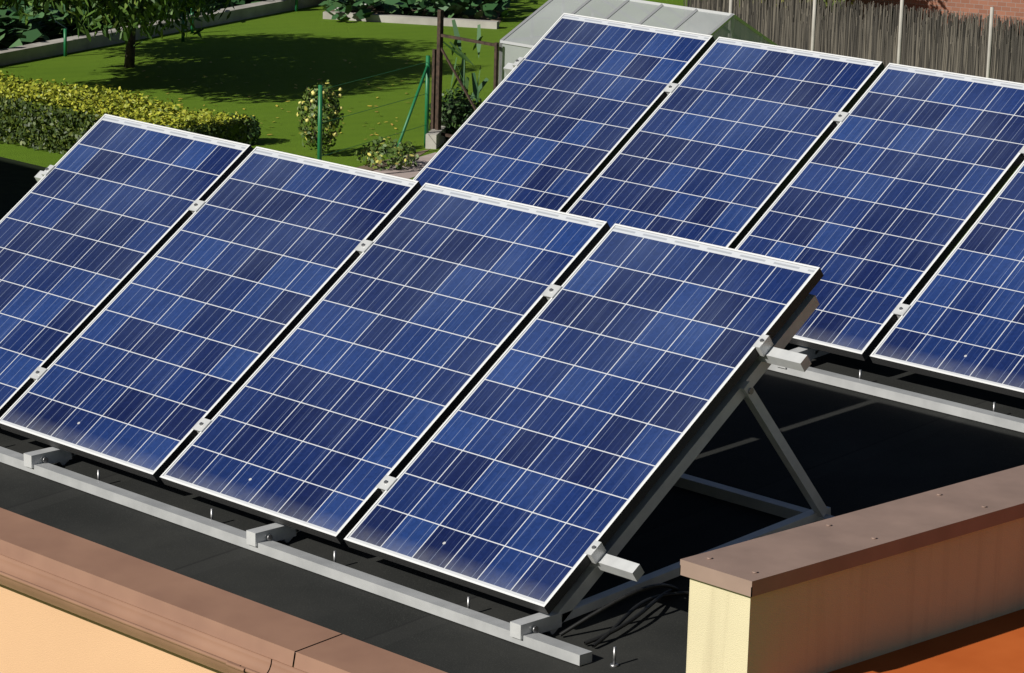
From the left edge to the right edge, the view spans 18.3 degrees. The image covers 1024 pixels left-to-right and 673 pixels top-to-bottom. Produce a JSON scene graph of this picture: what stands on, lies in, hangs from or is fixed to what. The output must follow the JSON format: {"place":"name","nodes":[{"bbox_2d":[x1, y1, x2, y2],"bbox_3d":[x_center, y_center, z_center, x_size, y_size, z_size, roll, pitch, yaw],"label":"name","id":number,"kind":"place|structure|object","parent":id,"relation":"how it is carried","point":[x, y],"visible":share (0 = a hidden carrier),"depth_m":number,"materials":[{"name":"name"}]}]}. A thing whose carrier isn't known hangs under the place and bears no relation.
{"place":"outdoors","nodes":[
{"label":"outdoors","id":0,"kind":"place"},
{"bbox_2d":[298,87,342,140],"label":"flowers","id":1,"kind":"object","parent":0,"point":[336,112],"depth_m":34.33,"materials":[{"name":"yellow plant"}]},
{"bbox_2d":[335,0,373,10],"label":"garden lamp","id":2,"kind":"object","parent":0,"point":[369,7],"visible":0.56,"depth_m":46.02,"materials":[{"name":"plastic"}]},
{"bbox_2d":[0,0,1019,256],"bbox_3d":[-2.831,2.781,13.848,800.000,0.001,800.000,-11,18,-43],"label":"lawn","id":3,"kind":"structure","parent":0,"point":[280,54],"depth_m":40.43,"materials":[{"name":"green plant"}]},
{"bbox_2d":[0,157,45,219],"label":"flat roof","id":4,"kind":"structure","parent":3,"relation":"on","point":[18,182],"depth_m":32.47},
{"bbox_2d":[0,0,240,67],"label":"peach tree","id":5,"kind":"object","parent":3,"relation":"on","point":[131,11],"visible":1,"depth_m":37.49,"materials":[{"name":"green plant"}]},
{"bbox_2d":[0,70,254,154],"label":"golden hedge","id":6,"kind":"object","parent":3,"relation":"on","point":[52,117],"visible":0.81,"depth_m":34.19,"materials":[{"name":"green plant"}]},
{"bbox_2d":[0,0,266,48],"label":"vegetation soil","id":7,"kind":"structure","parent":3,"relation":"on","point":[56,36],"depth_m":43.26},
{"bbox_2d":[0,0,263,47],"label":"plants","id":8,"kind":"object","parent":7,"relation":"on","point":[14,32],"visible":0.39,"depth_m":42.66,"materials":[{"name":"green plant"}]},
{"bbox_2d":[0,584,295,672],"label":"house wall","id":9,"kind":"structure","parent":3,"relation":"on","point":[38,635],"depth_m":11.35,"materials":[{"name":"beige paint"}]},
{"bbox_2d":[0,554,306,672],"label":"roof gutter","id":10,"kind":"object","parent":9,"relation":"attached to","point":[205,649],"visible":1,"depth_m":10.89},
{"bbox_2d":[0,259,1023,672],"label":"flat roof","id":11,"kind":"object","parent":9,"relation":"on","point":[854,451],"visible":0.17,"depth_m":11.65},
{"bbox_2d":[0,508,446,672],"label":"roof flashing","id":12,"kind":"object","parent":11,"relation":"on","point":[259,628],"visible":1,"depth_m":10.88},
{"bbox_2d":[0,165,834,667],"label":"panel mounting frame","id":13,"kind":"object","parent":11,"relation":"on","point":[526,631],"visible":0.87,"depth_m":11.00,"materials":[{"name":"metal"}]},
{"bbox_2d":[0,114,252,417],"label":"solar panel","id":14,"kind":"object","parent":13,"relation":"attached to","point":[95,218],"visible":1,"depth_m":13.25,"materials":[{"name":"blue"}]},
{"bbox_2d":[0,147,421,481],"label":"solar panel","id":15,"kind":"object","parent":13,"relation":"attached to","point":[209,306],"visible":1,"depth_m":12.49,"materials":[{"name":"blue"}]},
{"bbox_2d":[160,183,610,543],"bbox_3d":[-0.471,0.062,11.824,0.992,0.040,1.640,14,54,44],"label":"solar panel","id":16,"kind":"object","parent":13,"relation":"attached to","point":[367,375],"visible":1,"depth_m":11.78,"materials":[{"name":"blue"}]},
{"bbox_2d":[344,223,823,614],"bbox_3d":[0.252,0.247,11.110,0.992,0.040,1.640,14,54,44],"label":"solar panel","id":17,"kind":"object","parent":13,"relation":"attached to","point":[544,458],"visible":1,"depth_m":11.06,"materials":[{"name":"blue"}]},
{"bbox_2d":[559,583,688,647],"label":"cables","id":18,"kind":"object","parent":11,"relation":"on","point":[617,626],"visible":0.99,"depth_m":10.49,"materials":[{"name":"black plastic"}]},
{"bbox_2d":[503,57,1023,432],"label":"panel mounting frame","id":19,"kind":"object","parent":11,"relation":"on","point":[993,417],"visible":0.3,"depth_m":12.82,"materials":[{"name":"metal"}]},
{"bbox_2d":[413,13,714,212],"bbox_3d":[0.128,-0.939,15.077,0.992,0.040,1.640,14,54,44],"label":"solar panel","id":20,"kind":"object","parent":19,"relation":"attached to","point":[562,113],"visible":0.65,"depth_m":15.12,"materials":[{"name":"blue"}]},
{"bbox_2d":[566,37,884,248],"bbox_3d":[0.850,-0.753,14.363,0.992,0.040,1.640,14,54,44],"label":"solar panel","id":21,"kind":"object","parent":19,"relation":"attached to","point":[723,144],"visible":0.65,"depth_m":14.41,"materials":[{"name":"blue"}]},
{"bbox_2d":[735,63,1023,360],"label":"solar panel","id":22,"kind":"object","parent":19,"relation":"attached to","point":[879,205],"visible":0.77,"depth_m":13.64,"materials":[{"name":"blue"}]},
{"bbox_2d":[870,161,1023,398],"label":"solar panel","id":23,"kind":"object","parent":19,"relation":"attached to","point":[960,320],"visible":1,"depth_m":12.89,"materials":[{"name":"blue"}]},
{"bbox_2d":[686,517,1023,672],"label":"parapet wall","id":24,"kind":"structure","parent":11,"relation":"on","point":[843,618],"depth_m":9.68,"materials":[{"name":"beige paint"}]},
{"bbox_2d":[680,465,1023,596],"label":"parapet cap","id":25,"kind":"object","parent":24,"relation":"on","point":[777,561],"visible":1,"depth_m":9.74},
{"bbox_2d":[0,0,326,65],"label":"wall","id":26,"kind":"structure","parent":3,"relation":"on","point":[28,52],"depth_m":42.59,"materials":[{"name":"concrete"}]},
{"bbox_2d":[64,0,297,56],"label":"fence posts","id":27,"kind":"object","parent":3,"relation":"on","point":[182,37],"visible":0.69,"depth_m":42.90,"materials":[{"name":"green metal"}]},
{"bbox_2d":[230,113,262,143],"bbox_3d":[-2.998,-2.286,35.071,0.459,0.341,0.460,3,13,4],"label":"dark shrub","id":28,"kind":"object","parent":3,"relation":"on","point":[256,128],"visible":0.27,"depth_m":34.99,"materials":[{"name":"green plant"}]},
{"bbox_2d":[144,59,408,139],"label":"fallen leaves","id":29,"kind":"object","parent":3,"relation":"on","point":[296,87],"visible":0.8,"depth_m":38.33,"materials":[{"name":"yellow plant"}]},
{"bbox_2d":[296,79,343,154],"bbox_3d":[-2.089,-2.381,34.399,0.521,0.834,0.522,-11,18,-43],"label":"rose bush","id":30,"kind":"object","parent":3,"relation":"on","point":[331,116],"visible":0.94,"depth_m":34.30,"materials":[{"name":"green plant"}]},
{"bbox_2d":[317,55,429,159],"bbox_3d":[-1.475,-2.354,33.997,0.070,1.030,2.530,8,14,24],"label":"green fence","id":31,"kind":"object","parent":3,"relation":"on","point":[426,74],"visible":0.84,"depth_m":34.72,"materials":[{"name":"green metal"}]},
{"bbox_2d":[356,149,428,170],"bbox_3d":[-1.478,-1.808,33.857,0.261,0.001,2.773,9,15,29],"label":"bed","id":32,"kind":"object","parent":3,"relation":"on","point":[384,164],"visible":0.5,"depth_m":34.00,"materials":[{"name":"soil"}]},
{"bbox_2d":[355,136,418,170],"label":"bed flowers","id":33,"kind":"object","parent":32,"relation":"on","point":[395,161],"visible":1,"depth_m":33.80,"materials":[{"name":"green plant"}]},
{"bbox_2d":[374,152,435,178],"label":"path","id":34,"kind":"structure","parent":3,"relation":"on","point":[413,170],"depth_m":33.74,"materials":[{"name":"beige stone"}]},
{"bbox_2d":[323,11,498,28],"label":"stone edging","id":35,"kind":"object","parent":3,"relation":"on","point":[422,20],"visible":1,"depth_m":45.36,"materials":[{"name":"concrete"}]},
{"bbox_2d":[319,0,511,19],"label":"bed plants","id":36,"kind":"object","parent":3,"relation":"on","point":[490,9],"visible":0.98,"depth_m":45.76,"materials":[{"name":"green plant"}]},
{"bbox_2d":[332,3,506,22],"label":"bed","id":37,"kind":"object","parent":3,"relation":"on","point":[483,17],"visible":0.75,"depth_m":46.41,"materials":[{"name":"brown soil"}]},
{"bbox_2d":[425,126,446,148],"bbox_3d":[-0.732,-2.370,36.047,0.120,0.160,2.015,4,13,9],"label":"concrete post base","id":38,"kind":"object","parent":3,"relation":"on","point":[435,139],"depth_m":35.11,"materials":[{"name":"concrete"}]},
{"bbox_2d":[429,83,482,140],"bbox_3d":[-0.626,-2.528,35.739,0.652,0.646,0.691,-11,18,-43],"label":"bush","id":39,"kind":"object","parent":3,"relation":"on","point":[458,111],"visible":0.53,"depth_m":35.57,"materials":[{"name":"green plant"}]},
{"bbox_2d":[431,9,498,137],"bbox_3d":[-0.519,-2.800,34.957,0.052,1.500,1.069,-10,17,-41],"label":"rusty gate","id":40,"kind":"object","parent":3,"relation":"on","point":[438,53],"visible":0.66,"depth_m":35.20,"materials":[{"name":"metal"}]},
{"bbox_2d":[443,19,488,102],"bbox_3d":[-0.547,-3.094,36.885,0.428,1.202,0.563,7,14,21],"label":"corn plant","id":41,"kind":"object","parent":3,"relation":"on","point":[477,89],"visible":0.72,"depth_m":36.87,"materials":[{"name":"green plant"}]},
{"bbox_2d":[498,0,777,84],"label":"greenhouse frame","id":42,"kind":"object","parent":3,"relation":"on","point":[732,16],"visible":0.19,"depth_m":33.97,"materials":[{"name":"silver metal"}]},
{"bbox_2d":[501,0,771,81],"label":"greenhouse","id":43,"kind":"object","parent":42,"relation":"in","point":[535,28],"visible":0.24,"depth_m":34.24,"materials":[{"name":"glass"}]},
{"bbox_2d":[739,0,854,20],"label":"yellow bush","id":44,"kind":"object","parent":3,"relation":"on","point":[826,1],"visible":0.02,"depth_m":43.91,"materials":[{"name":"green plant"}]},
{"bbox_2d":[683,0,1023,82],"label":"reed stalks","id":45,"kind":"object","parent":3,"relation":"on","point":[954,44],"visible":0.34,"depth_m":37.61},
{"bbox_2d":[729,0,993,77],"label":"fence posts","id":46,"kind":"object","parent":3,"relation":"on","point":[900,32],"visible":0.43,"depth_m":37.49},
{"bbox_2d":[828,609,1023,672],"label":"terrace floor","id":47,"kind":"structure","parent":3,"relation":"on","point":[995,645],"depth_m":9.82,"materials":[{"name":"tile"}]},
{"bbox_2d":[841,0,1023,34],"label":"brick wall","id":48,"kind":"structure","parent":0,"point":[1009,8],"depth_m":44.82,"materials":[{"name":"red brick"}]}
]}

